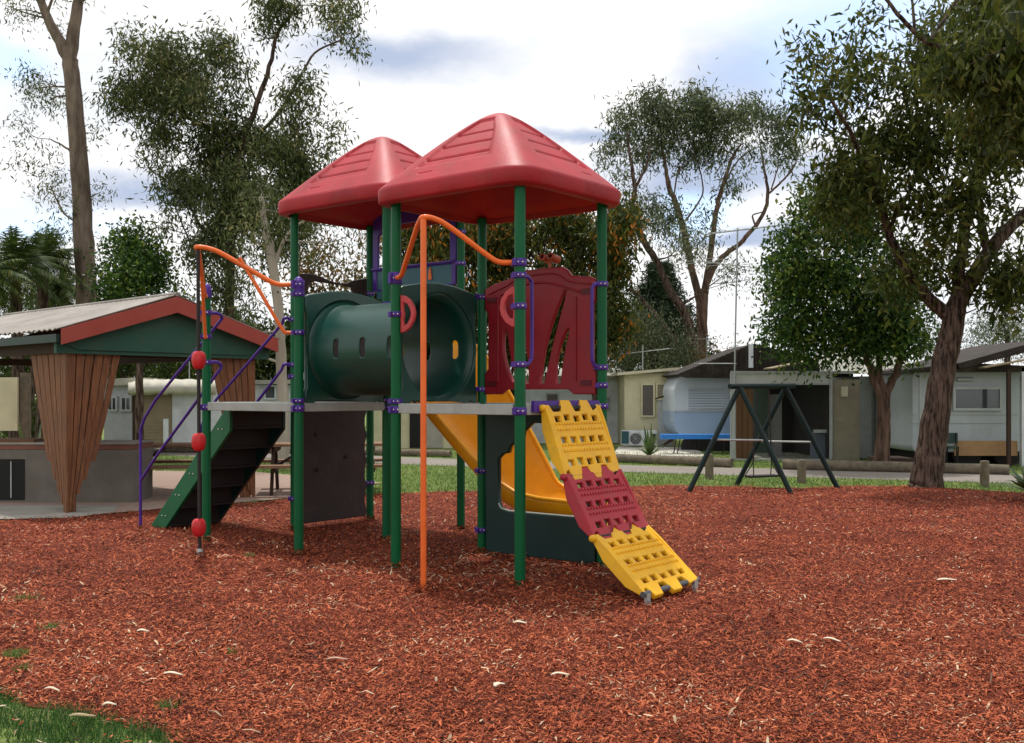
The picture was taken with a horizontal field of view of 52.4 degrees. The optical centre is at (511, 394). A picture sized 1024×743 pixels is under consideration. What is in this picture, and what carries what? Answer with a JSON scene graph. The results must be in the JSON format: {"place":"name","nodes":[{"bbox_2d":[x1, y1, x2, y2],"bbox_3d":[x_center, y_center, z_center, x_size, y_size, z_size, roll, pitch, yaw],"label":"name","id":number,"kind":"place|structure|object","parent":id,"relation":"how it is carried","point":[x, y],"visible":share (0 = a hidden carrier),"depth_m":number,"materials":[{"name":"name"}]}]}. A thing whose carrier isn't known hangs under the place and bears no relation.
{"place":"outdoors","nodes":[
{"label":"outdoors","id":0,"kind":"place"},
{"bbox_2d":[0,681,190,742],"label":"corner grass","id":1,"kind":"structure","parent":0,"point":[16,712],"depth_m":4.62,"materials":[{"name":"green plant"}]},
{"bbox_2d":[69,713,95,716],"bbox_3d":[-1.911,1.425,4.623,0.119,0.020,0.035,0,0,0],"label":"fallen leaf","id":2,"kind":"object","parent":1,"relation":"on","point":[81,714],"visible":1,"depth_m":4.62,"materials":[{"name":"beige plant"}]},
{"bbox_2d":[0,471,379,513],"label":"shelter floor","id":3,"kind":"structure","parent":0,"point":[165,483],"depth_m":15.58,"materials":[{"name":"grey concrete"}]},
{"bbox_2d":[20,373,30,437],"bbox_3d":[-8.933,0.550,19.100,0.140,1.900,0.140,0,0,0],"label":"board post","id":4,"kind":"object","parent":3,"relation":"on","point":[25,401],"visible":0.64,"depth_m":19.03,"materials":[{"name":"brown wood"}]},
{"bbox_2d":[0,377,18,430],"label":"cream board","id":5,"kind":"object","parent":4,"relation":"attached to","point":[9,401],"visible":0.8,"depth_m":18.97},
{"bbox_2d":[0,438,153,501],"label":"barbecue bench","id":6,"kind":"object","parent":3,"relation":"on","point":[26,474],"visible":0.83,"depth_m":14.30,"materials":[{"name":"concrete"}]},
{"bbox_2d":[0,459,24,499],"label":"firebox door","id":7,"kind":"structure","parent":6,"relation":"in","point":[12,471],"depth_m":14.29,"materials":[{"name":"black metal"}]},
{"bbox_2d":[0,292,279,512],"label":"picnic shelter","id":8,"kind":"object","parent":3,"relation":"on","point":[61,343],"visible":0.9,"depth_m":13.46,"materials":[{"name":"wood"}]},
{"bbox_2d":[147,442,196,468],"bbox_3d":[-5.032,1.130,15.700,1.800,0.781,1.620,0,0,-10],"label":"picnic table","id":9,"kind":"object","parent":3,"relation":"on","point":[179,444],"visible":0.12,"depth_m":15.38,"materials":[{"name":"wood"}]},
{"bbox_2d":[258,441,381,495],"bbox_3d":[-2.895,1.130,15.900,2.000,0.781,1.620,0,0,-8],"label":"picnic table","id":10,"kind":"object","parent":3,"relation":"on","point":[276,465],"visible":0.27,"depth_m":15.51,"materials":[{"name":"wood"}]},
{"bbox_2d":[0,395,1023,742],"bbox_3d":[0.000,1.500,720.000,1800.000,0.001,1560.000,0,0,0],"label":"ground","id":11,"kind":"structure","parent":0,"point":[616,445],"depth_m":17.92,"materials":[{"name":"green plant"}]},
{"bbox_2d":[0,391,37,437],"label":"bush","id":12,"kind":"object","parent":11,"relation":"on","point":[3,434],"visible":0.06,"depth_m":26.02,"materials":[{"name":"green plant"}]},
{"bbox_2d":[0,236,40,334],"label":"palm tree","id":13,"kind":"object","parent":11,"relation":"on","point":[7,272],"visible":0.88,"depth_m":23.20,"materials":[{"name":"green plant"}]},
{"bbox_2d":[17,416,43,437],"bbox_3d":[-8.025,0.914,17.471,1.304,1.171,1.536,0,0,0],"label":"leafy shrub","id":14,"kind":"object","parent":11,"relation":"on","point":[21,434],"visible":0.06,"depth_m":17.48,"materials":[{"name":"green plant"}]},
{"bbox_2d":[0,262,73,437],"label":"backdrop tree","id":15,"kind":"object","parent":11,"relation":"on","point":[32,385],"visible":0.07,"depth_m":28.45,"materials":[{"name":"green plant"}]},
{"bbox_2d":[0,224,74,437],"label":"palm tree","id":16,"kind":"object","parent":11,"relation":"on","point":[11,249],"visible":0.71,"depth_m":23.89,"materials":[{"name":"green plant"}]},
{"bbox_2d":[16,222,93,437],"bbox_3d":[-11.505,-1.422,25.643,2.460,5.854,2.409,0,0,34],"label":"palm tree","id":17,"kind":"object","parent":11,"relation":"on","point":[50,242],"visible":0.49,"depth_m":25.43,"materials":[{"name":"green plant"}]},
{"bbox_2d":[0,505,118,518],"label":"shelter apron","id":18,"kind":"object","parent":11,"relation":"on","point":[22,511],"visible":1,"depth_m":13.26,"materials":[{"name":"concrete"}]},
{"bbox_2d":[0,0,126,439],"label":"gum tree","id":19,"kind":"object","parent":11,"relation":"on","point":[81,216],"visible":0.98,"depth_m":25.84,"materials":[{"name":"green plant"}]},
{"bbox_2d":[21,212,109,303],"bbox_3d":[-11.684,-1.844,27.860,3.368,6.709,2.470,0,0,37],"label":"tree","id":20,"kind":"object","parent":11,"relation":"on","point":[62,228],"visible":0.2,"depth_m":27.68,"materials":[{"name":"green plant"}]},
{"bbox_2d":[32,256,102,309],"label":"palm tree","id":21,"kind":"object","parent":11,"relation":"on","point":[62,294],"visible":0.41,"depth_m":26.80,"materials":[{"name":"green plant"}]},
{"bbox_2d":[0,688,151,742],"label":"leaf litter","id":22,"kind":"object","parent":11,"relation":"on","point":[39,740],"visible":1,"depth_m":4.51,"materials":[{"name":"brown plant"}]},
{"bbox_2d":[0,317,257,437],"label":"backdrop tree","id":23,"kind":"object","parent":11,"relation":"on","point":[170,369],"visible":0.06,"depth_m":30.70,"materials":[{"name":"green plant"}]},
{"bbox_2d":[72,209,201,439],"bbox_3d":[-8.235,-1.288,22.902,2.443,5.560,3.416,0,0,-35],"label":"round evergreen","id":24,"kind":"object","parent":11,"relation":"on","point":[138,269],"visible":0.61,"depth_m":22.67,"materials":[{"name":"green plant"}]},
{"bbox_2d":[84,0,382,399],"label":"gum tree","id":25,"kind":"object","parent":11,"relation":"on","point":[171,78],"visible":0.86,"depth_m":24.61,"materials":[{"name":"green plant"}]},
{"bbox_2d":[216,380,289,422],"bbox_3d":[-7.349,0.517,31.500,2.818,1.888,3.600,0,0,0],"label":"pale cabin","id":26,"kind":"object","parent":11,"relation":"on","point":[270,395],"visible":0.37,"depth_m":29.95,"materials":[{"name":"beige metal"}]},
{"bbox_2d":[264,385,276,399],"bbox_3d":[-6.962,-0.061,29.950,0.357,0.419,0.060,0,0,0],"label":"window","id":27,"kind":"structure","parent":26,"relation":"in","point":[271,394],"depth_m":29.95,"materials":[{"name":"white glass"}]},
{"bbox_2d":[210,146,365,464],"bbox_3d":[-4.689,-1.889,21.924,4.234,6.775,3.026,0,0,0],"label":"gum tree","id":28,"kind":"object","parent":11,"relation":"on","point":[263,223],"visible":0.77,"depth_m":21.92,"materials":[{"name":"green plant"}]},
{"bbox_2d":[278,226,381,299],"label":"tree","id":29,"kind":"object","parent":11,"relation":"on","point":[320,274],"visible":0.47,"depth_m":29.22,"materials":[{"name":"green plant"}]},
{"bbox_2d":[0,357,679,401],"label":"wood","id":30,"kind":"object","parent":11,"relation":"on","point":[1,372],"visible":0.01,"depth_m":47.05,"materials":[{"name":"plant"}]},
{"bbox_2d":[200,259,487,379],"bbox_3d":[-5.569,-1.520,32.971,10.634,6.103,4.760,0,0,0],"label":"backdrop tree","id":31,"kind":"object","parent":11,"relation":"on","point":[262,367],"visible":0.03,"depth_m":32.29,"materials":[{"name":"green plant"}]},
{"bbox_2d":[365,448,451,456],"bbox_3d":[-2.864,1.419,25.399,3.055,0.201,0.183,0,0,23],"label":"barrier log","id":32,"kind":"object","parent":11,"relation":"on","point":[429,453],"visible":0.41,"depth_m":25.05,"materials":[{"name":"wood"}]},
{"bbox_2d":[374,401,452,447],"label":"beige shed","id":33,"kind":"structure","parent":11,"relation":"on","point":[410,431],"depth_m":28.96,"materials":[{"name":"beige paint"}]},
{"bbox_2d":[410,402,419,447],"bbox_3d":[-2.672,0.705,28.975,0.356,1.559,0.050,0,0,0],"label":"door","id":34,"kind":"structure","parent":33,"relation":"in","point":[414,418],"depth_m":28.95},
{"bbox_2d":[0,483,1023,742],"bbox_3d":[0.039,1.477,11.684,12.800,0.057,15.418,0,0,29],"label":"bark mulch","id":35,"kind":"object","parent":11,"relation":"on","point":[366,715],"visible":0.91,"depth_m":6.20,"materials":[{"name":"brown wood"}]},
{"bbox_2d":[0,647,35,659],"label":"weed tuft","id":36,"kind":"object","parent":35,"relation":"on","point":[14,653],"visible":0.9,"depth_m":5.88,"materials":[{"name":"green plant"}]},
{"bbox_2d":[0,591,42,602],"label":"weed tuft","id":37,"kind":"object","parent":35,"relation":"on","point":[22,596],"visible":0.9,"depth_m":7.54,"materials":[{"name":"green plant"}]},
{"bbox_2d":[10,660,34,671],"bbox_3d":[-2.638,1.462,5.596,0.142,0.045,0.085,0,0,-44],"label":"weed tuft","id":38,"kind":"object","parent":35,"relation":"on","point":[21,667],"visible":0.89,"depth_m":5.60,"materials":[{"name":"green plant"}]},
{"bbox_2d":[38,621,61,630],"bbox_3d":[-2.933,1.463,6.586,0.147,0.045,0.136,0,0,41],"label":"weed tuft","id":39,"kind":"object","parent":35,"relation":"on","point":[52,625],"visible":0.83,"depth_m":6.58,"materials":[{"name":"green plant"}]},
{"bbox_2d":[102,702,116,705],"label":"fallen leaf","id":40,"kind":"object","parent":35,"relation":"on","point":[112,703],"visible":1,"depth_m":4.75,"materials":[{"name":"beige plant"}]},
{"bbox_2d":[154,697,181,710],"bbox_3d":[-1.634,1.462,4.926,0.132,0.045,0.120,0,0,0],"label":"weed tuft","id":41,"kind":"object","parent":35,"relation":"on","point":[164,703],"visible":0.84,"depth_m":4.91,"materials":[{"name":"green plant"}]},
{"bbox_2d":[163,671,182,674],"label":"fallen leaf","id":42,"kind":"object","parent":35,"relation":"on","point":[173,672],"visible":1,"depth_m":5.42,"materials":[{"name":"beige plant"}]},
{"bbox_2d":[244,551,255,556],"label":"weed tuft","id":43,"kind":"object","parent":35,"relation":"on","point":[247,553],"visible":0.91,"depth_m":9.53,"materials":[{"name":"green plant"}]},
{"bbox_2d":[326,657,347,659],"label":"fallen leaf","id":44,"kind":"object","parent":35,"relation":"on","point":[337,658],"visible":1,"depth_m":5.73,"materials":[{"name":"beige plant"}]},
{"bbox_2d":[177,515,605,591],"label":"bark mulch","id":45,"kind":"object","parent":35,"relation":"on","point":[478,549],"visible":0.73,"depth_m":9.54,"materials":[{"name":"red wood"}]},
{"bbox_2d":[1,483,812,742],"bbox_3d":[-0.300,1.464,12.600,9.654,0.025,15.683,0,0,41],"label":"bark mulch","id":46,"kind":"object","parent":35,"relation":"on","point":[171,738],"visible":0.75,"depth_m":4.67,"materials":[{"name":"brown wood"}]},
{"bbox_2d":[139,113,699,605],"bbox_3d":[-1.121,-0.593,10.187,6.849,4.486,3.250,0,0,38],"label":"play structure","id":47,"kind":"object","parent":35,"relation":"on","point":[357,353],"visible":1,"depth_m":9.62,"materials":[{"name":"green paint"}]},
{"bbox_2d":[274,549,712,603],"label":"leaf litter","id":48,"kind":"object","parent":35,"relation":"on","point":[476,573],"visible":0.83,"depth_m":8.53,"materials":[{"name":"brown plant"}]},
{"bbox_2d":[493,682,504,686],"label":"fallen leaf","id":49,"kind":"object","parent":35,"relation":"on","point":[495,684],"visible":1,"depth_m":5.21,"materials":[{"name":"beige plant"}]},
{"bbox_2d":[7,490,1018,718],"bbox_3d":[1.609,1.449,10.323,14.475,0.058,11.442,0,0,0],"label":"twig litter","id":50,"kind":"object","parent":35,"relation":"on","point":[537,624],"visible":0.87,"depth_m":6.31,"materials":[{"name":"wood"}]},
{"bbox_2d":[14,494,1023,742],"bbox_3d":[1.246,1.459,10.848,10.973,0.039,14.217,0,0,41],"label":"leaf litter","id":51,"kind":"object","parent":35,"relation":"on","point":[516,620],"visible":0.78,"depth_m":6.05,"materials":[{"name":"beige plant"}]},
{"bbox_2d":[550,672,568,674],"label":"fallen leaf","id":52,"kind":"object","parent":35,"relation":"on","point":[559,673],"visible":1,"depth_m":5.42,"materials":[{"name":"beige plant"}]},
{"bbox_2d":[686,383,839,493],"bbox_3d":[3.957,0.719,16.275,2.391,1.799,1.499,0,0,16],"label":"swing set","id":53,"kind":"object","parent":35,"relation":"on","point":[784,388],"visible":0.85,"depth_m":16.40,"materials":[{"name":"metal"}]},
{"bbox_2d":[766,0,1023,487],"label":"leaning gum","id":54,"kind":"object","parent":35,"relation":"on","point":[1001,280],"visible":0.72,"depth_m":16.57,"materials":[{"name":"green plant"}]},
{"bbox_2d":[885,0,1023,180],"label":"tree","id":55,"kind":"object","parent":35,"relation":"on","point":[986,73],"visible":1,"depth_m":12.28,"materials":[{"name":"green plant"}]},
{"bbox_2d":[990,463,1023,490],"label":"strappy plant","id":56,"kind":"object","parent":35,"relation":"on","point":[1019,479],"visible":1,"depth_m":14.71,"materials":[{"name":"green plant"}]},
{"bbox_2d":[5,450,1022,520],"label":"lawn grass","id":57,"kind":"structure","parent":11,"relation":"on","point":[752,483],"depth_m":18.18,"materials":[{"name":"green plant"}]},
{"bbox_2d":[380,183,654,399],"bbox_3d":[-0.037,-2.427,31.133,8.557,7.844,4.294,0,0,0],"label":"flowering gum","id":58,"kind":"object","parent":11,"relation":"on","point":[572,233],"visible":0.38,"depth_m":30.45,"materials":[{"name":"green plant"}]},
{"bbox_2d":[510,368,625,442],"bbox_3d":[1.518,0.311,34.200,4.513,2.496,5.000,0,0,0],"label":"white cabin","id":59,"kind":"object","parent":11,"relation":"on","point":[567,394],"visible":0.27,"depth_m":31.99,"materials":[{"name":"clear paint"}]},
{"bbox_2d":[545,393,558,400],"bbox_3d":[1.238,0.271,31.950,0.427,0.657,0.060,0,0,0],"label":"window","id":60,"kind":"structure","parent":59,"relation":"in","point":[548,396],"depth_m":31.95,"materials":[{"name":"grey glass"}]},
{"bbox_2d":[607,396,610,410],"bbox_3d":[2.951,0.287,31.950,0.148,0.460,0.060,0,0,0],"label":"window","id":61,"kind":"structure","parent":59,"relation":"in","point":[608,397],"depth_m":31.92,"materials":[{"name":"grey glass"}]},
{"bbox_2d":[609,367,679,445],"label":"cream shed","id":62,"kind":"structure","parent":11,"relation":"on","point":[640,400],"depth_m":29.98,"materials":[{"name":"beige paint"}]},
{"bbox_2d":[615,345,671,369],"bbox_3d":[3.796,-1.097,30.977,2.064,0.731,0.473,0,0,23],"label":"tv antenna","id":63,"kind":"object","parent":62,"relation":"on","point":[642,351],"visible":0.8,"depth_m":30.98,"materials":[{"name":"silver metal"}]},
{"bbox_2d":[641,383,654,416],"bbox_3d":[3.910,0.169,29.940,0.403,0.972,0.060,0,0,0],"label":"window","id":64,"kind":"structure","parent":62,"relation":"in","point":[647,389],"depth_m":29.94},
{"bbox_2d":[656,383,664,399],"bbox_3d":[4.348,-0.084,29.940,0.419,0.496,0.060,0,0,0],"label":"window","id":65,"kind":"structure","parent":62,"relation":"in","point":[659,386],"depth_m":29.94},
{"bbox_2d":[658,400,671,445],"bbox_3d":[4.402,0.822,29.952,0.410,1.306,0.016,0,0,0],"label":"door","id":66,"kind":"structure","parent":62,"relation":"in","point":[661,429],"depth_m":29.95,"materials":[{"name":"grey metal"}]},
{"bbox_2d":[633,423,663,454],"bbox_3d":[3.398,1.088,25.240,0.938,0.824,0.894,0,0,-23],"label":"spiky strappy plant","id":67,"kind":"object","parent":11,"relation":"on","point":[649,442],"visible":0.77,"depth_m":25.23,"materials":[{"name":"green plant"}]},
{"bbox_2d":[607,283,719,372],"bbox_3d":[4.382,-1.076,33.264,3.984,5.185,3.576,0,0,-34],"label":"grey shrub","id":68,"kind":"object","parent":11,"relation":"on","point":[670,355],"visible":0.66,"depth_m":32.68,"materials":[{"name":"green plant"}]},
{"bbox_2d":[616,257,718,372],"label":"conifer","id":69,"kind":"object","parent":11,"relation":"on","point":[652,285],"visible":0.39,"depth_m":41.42,"materials":[{"name":"green plant"}]},
{"bbox_2d":[616,454,733,467],"bbox_3d":[3.370,1.408,22.151,2.830,0.213,0.205,0,0,37],"label":"barrier log","id":70,"kind":"object","parent":11,"relation":"on","point":[676,460],"visible":0.73,"depth_m":22.07,"materials":[{"name":"wood"}]},
{"bbox_2d":[603,133,763,365],"bbox_3d":[5.510,-3.521,33.909,5.476,10.059,3.363,0,0,0],"label":"gum tree","id":71,"kind":"object","parent":11,"relation":"on","point":[678,302],"visible":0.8,"depth_m":33.93,"materials":[{"name":"green plant"}]},
{"bbox_2d":[660,377,729,450],"bbox_3d":[6.266,0.575,28.526,4.391,2.334,2.161,0,0,0],"label":"blue white caravan","id":72,"kind":"object","parent":11,"relation":"on","point":[695,405],"visible":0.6,"depth_m":27.50,"materials":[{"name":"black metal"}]},
{"bbox_2d":[579,58,818,358],"bbox_3d":[6.498,-5.009,35.978,8.269,13.053,3.664,0,0,0],"label":"gum tree","id":73,"kind":"object","parent":11,"relation":"on","point":[665,118],"visible":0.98,"depth_m":35.84,"materials":[{"name":"green plant"}]},
{"bbox_2d":[705,454,713,479],"bbox_3d":[3.491,1.328,18.400,0.151,0.544,0.151,0,0,0],"label":"bollard","id":74,"kind":"object","parent":11,"relation":"on","point":[709,468],"visible":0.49,"depth_m":18.34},
{"bbox_2d":[684,330,752,363],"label":"tree","id":75,"kind":"object","parent":11,"relation":"on","point":[716,346],"visible":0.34,"depth_m":32.79,"materials":[{"name":"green plant"}]},
{"bbox_2d":[677,223,789,459],"bbox_3d":[4.911,-1.152,23.485,1.438,5.221,2.654,0,0,-19],"label":"tv antenna","id":76,"kind":"object","parent":11,"relation":"on","point":[737,267],"visible":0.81,"depth_m":23.29,"materials":[{"name":"silver metal"}]},
{"bbox_2d":[662,344,859,460],"bbox_3d":[6.577,0.188,26.840,4.569,3.007,6.720,0,0,0],"label":"caravan annex","id":77,"kind":"object","parent":11,"relation":"on","point":[830,409],"visible":0.75,"depth_m":24.09,"materials":[{"name":"white paint"}]},
{"bbox_2d":[736,389,752,458],"bbox_3d":[5.339,0.648,23.867,0.379,1.688,0.066,0,0,0],"label":"timber door","id":78,"kind":"structure","parent":77,"relation":"in","point":[744,422],"depth_m":23.83,"materials":[{"name":"brown wood"}]},
{"bbox_2d":[767,394,781,456],"bbox_3d":[6.245,0.760,24.725,0.329,1.520,0.050,0,0,0],"label":"grey door","id":79,"kind":"structure","parent":77,"relation":"in","point":[776,423],"depth_m":24.70,"materials":[{"name":"paint"}]},
{"bbox_2d":[797,459,805,482],"bbox_3d":[4.901,1.351,17.600,0.153,0.497,0.153,0,0,0],"label":"bollard","id":80,"kind":"object","parent":11,"relation":"on","point":[801,470],"visible":0.77,"depth_m":17.54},
{"bbox_2d":[739,157,948,460],"bbox_3d":[6.984,-1.845,21.482,4.545,6.864,3.710,0,0,0],"label":"forked tree","id":81,"kind":"object","parent":11,"relation":"on","point":[799,275],"visible":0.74,"depth_m":20.81,"materials":[{"name":"green plant"}]},
{"bbox_2d":[816,352,909,458],"bbox_3d":[9.012,0.126,26.550,2.337,2.838,5.691,0,0,15],"label":"white annex","id":82,"kind":"object","parent":11,"relation":"on","point":[867,417],"visible":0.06,"depth_m":24.30,"materials":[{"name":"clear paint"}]},
{"bbox_2d":[875,393,875,435],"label":"window","id":83,"kind":"structure","parent":82,"relation":"in","point":[875,393],"depth_m":24.22,"materials":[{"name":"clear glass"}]},
{"bbox_2d":[868,456,913,461],"bbox_3d":[8.031,1.390,22.050,0.665,0.122,0.900,0,0,0],"label":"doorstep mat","id":84,"kind":"object","parent":11,"relation":"on","point":[898,459],"visible":0.43,"depth_m":21.60,"materials":[{"name":"brown"}]},
{"bbox_2d":[867,341,1023,466],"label":"carport roof","id":85,"kind":"structure","parent":11,"relation":"on","point":[971,359],"depth_m":21.50,"materials":[{"name":"grey metal"}]},
{"bbox_2d":[876,372,1019,465],"bbox_3d":[9.678,0.519,22.969,2.487,2.071,2.263,0,0,0],"label":"white caravan","id":86,"kind":"object","parent":11,"relation":"on","point":[978,409],"visible":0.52,"depth_m":21.90,"materials":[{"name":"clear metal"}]},
{"bbox_2d":[952,387,1001,410],"bbox_3d":[9.783,0.090,21.870,1.027,0.499,0.060,0,0,0],"label":"window","id":87,"kind":"structure","parent":86,"relation":"in","point":[963,398],"depth_m":21.87,"materials":[{"name":"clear glass"}]},
{"bbox_2d":[954,441,1017,455],"bbox_3d":[9.847,1.119,21.620,1.307,0.310,0.040,0,0,0],"label":"timber skirt board","id":88,"kind":"object","parent":86,"relation":"attached to","point":[982,448],"visible":0.93,"depth_m":21.60,"materials":[{"name":"brown wood"}]},
{"bbox_2d":[945,433,958,462],"bbox_3d":[9.039,1.149,21.350,0.442,0.721,0.517,0,0,0],"label":"camp chair","id":89,"kind":"object","parent":11,"relation":"on","point":[953,438],"visible":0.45,"depth_m":21.43,"materials":[{"name":"green fabric"}]},
{"bbox_2d":[909,300,1023,364],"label":"backdrop tree","id":90,"kind":"object","parent":11,"relation":"on","point":[1007,335],"visible":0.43,"depth_m":33.05,"materials":[{"name":"green plant"}]},
{"bbox_2d":[980,460,988,487],"bbox_3d":[7.633,1.335,16.800,0.146,0.531,0.146,0,0,0],"label":"bollard","id":91,"kind":"object","parent":11,"relation":"on","point":[984,472],"visible":0.77,"depth_m":16.74,"materials":[{"name":"beige wood"}]},
{"bbox_2d":[0,0,1023,376],"label":"sky","id":92,"kind":"structure","parent":0,"point":[447,66],"materials":[{"name":"white"}]},
{"bbox_2d":[153,447,1022,482],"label":"path","id":93,"kind":"structure","parent":0,"point":[949,477],"depth_m":20.19,"materials":[{"name":"grey concrete"}]},
{"bbox_2d":[104,377,165,439],"bbox_3d":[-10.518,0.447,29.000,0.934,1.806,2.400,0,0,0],"label":"caravan","id":94,"kind":"object","parent":93,"relation":"on","point":[118,424],"visible":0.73,"depth_m":28.00,"materials":[{"name":"white painted metal"},{"name":"glass"}]},
{"bbox_2d":[108,396,117,410],"bbox_3d":[-10.743,0.251,27.950,0.280,0.409,0.060,0,0,0],"label":"window","id":95,"kind":"structure","parent":94,"relation":"in","point":[113,406],"depth_m":27.93,"materials":[{"name":"white glass"}]},
{"bbox_2d":[120,396,131,410],"bbox_3d":[-10.370,0.251,27.950,0.308,0.409,0.060,0,0,0],"label":"window","id":96,"kind":"structure","parent":94,"relation":"in","point":[125,401],"depth_m":27.93,"materials":[{"name":"white glass"}]},
{"bbox_2d":[128,361,221,442],"bbox_3d":[-9.079,0.061,27.553,3.330,2.379,3.105,0,0,0],"label":"canvas roof annex","id":97,"kind":"object","parent":94,"relation":"attached to","point":[175,401],"visible":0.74,"depth_m":26.49,"materials":[{"name":"white fabric"}]},
{"bbox_2d":[164,447,271,453],"bbox_3d":[-7.187,1.417,26.600,3.718,0.193,0.181,0,0,12],"label":"barrier log","id":98,"kind":"object","parent":93,"relation":"on","point":[178,449],"visible":0.21,"depth_m":26.81,"materials":[{"name":"brown wood"}]},
{"bbox_2d":[782,459,1009,474],"bbox_3d":[7.345,1.407,20.101,4.103,0.228,0.215,0,0,20],"label":"barrier log","id":99,"kind":"object","parent":93,"relation":"on","point":[895,466],"visible":0.69,"depth_m":20.08,"materials":[{"name":"wood"}]},
{"bbox_2d":[613,356,640,371],"bbox_3d":[3.841,0.041,34.567,1.817,2.918,1.770,0,0,0],"label":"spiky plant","id":100,"kind":"object","parent":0,"point":[628,365],"visible":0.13,"depth_m":34.32,"materials":[{"name":"green plant"}]},
{"bbox_2d":[615,446,702,456],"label":"concrete slab","id":101,"kind":"structure","parent":0,"point":[631,449],"depth_m":27.12,"materials":[{"name":"grey concrete"}]},
{"bbox_2d":[621,430,656,445],"bbox_3d":[3.576,1.228,29.350,0.994,0.419,0.400,0,0,0],"label":"air conditioner","id":102,"kind":"object","parent":101,"relation":"on","point":[630,437],"visible":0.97,"depth_m":29.20,"materials":[{"name":"white metal"}]},
{"bbox_2d":[660,434,729,453],"bbox_3d":[4.620,1.251,26.175,1.747,0.502,0.350,0,0,0],"label":"blue plank bench","id":103,"kind":"object","parent":101,"relation":"on","point":[691,436],"visible":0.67,"depth_m":26.00,"materials":[{"name":"paint"}]}
]}

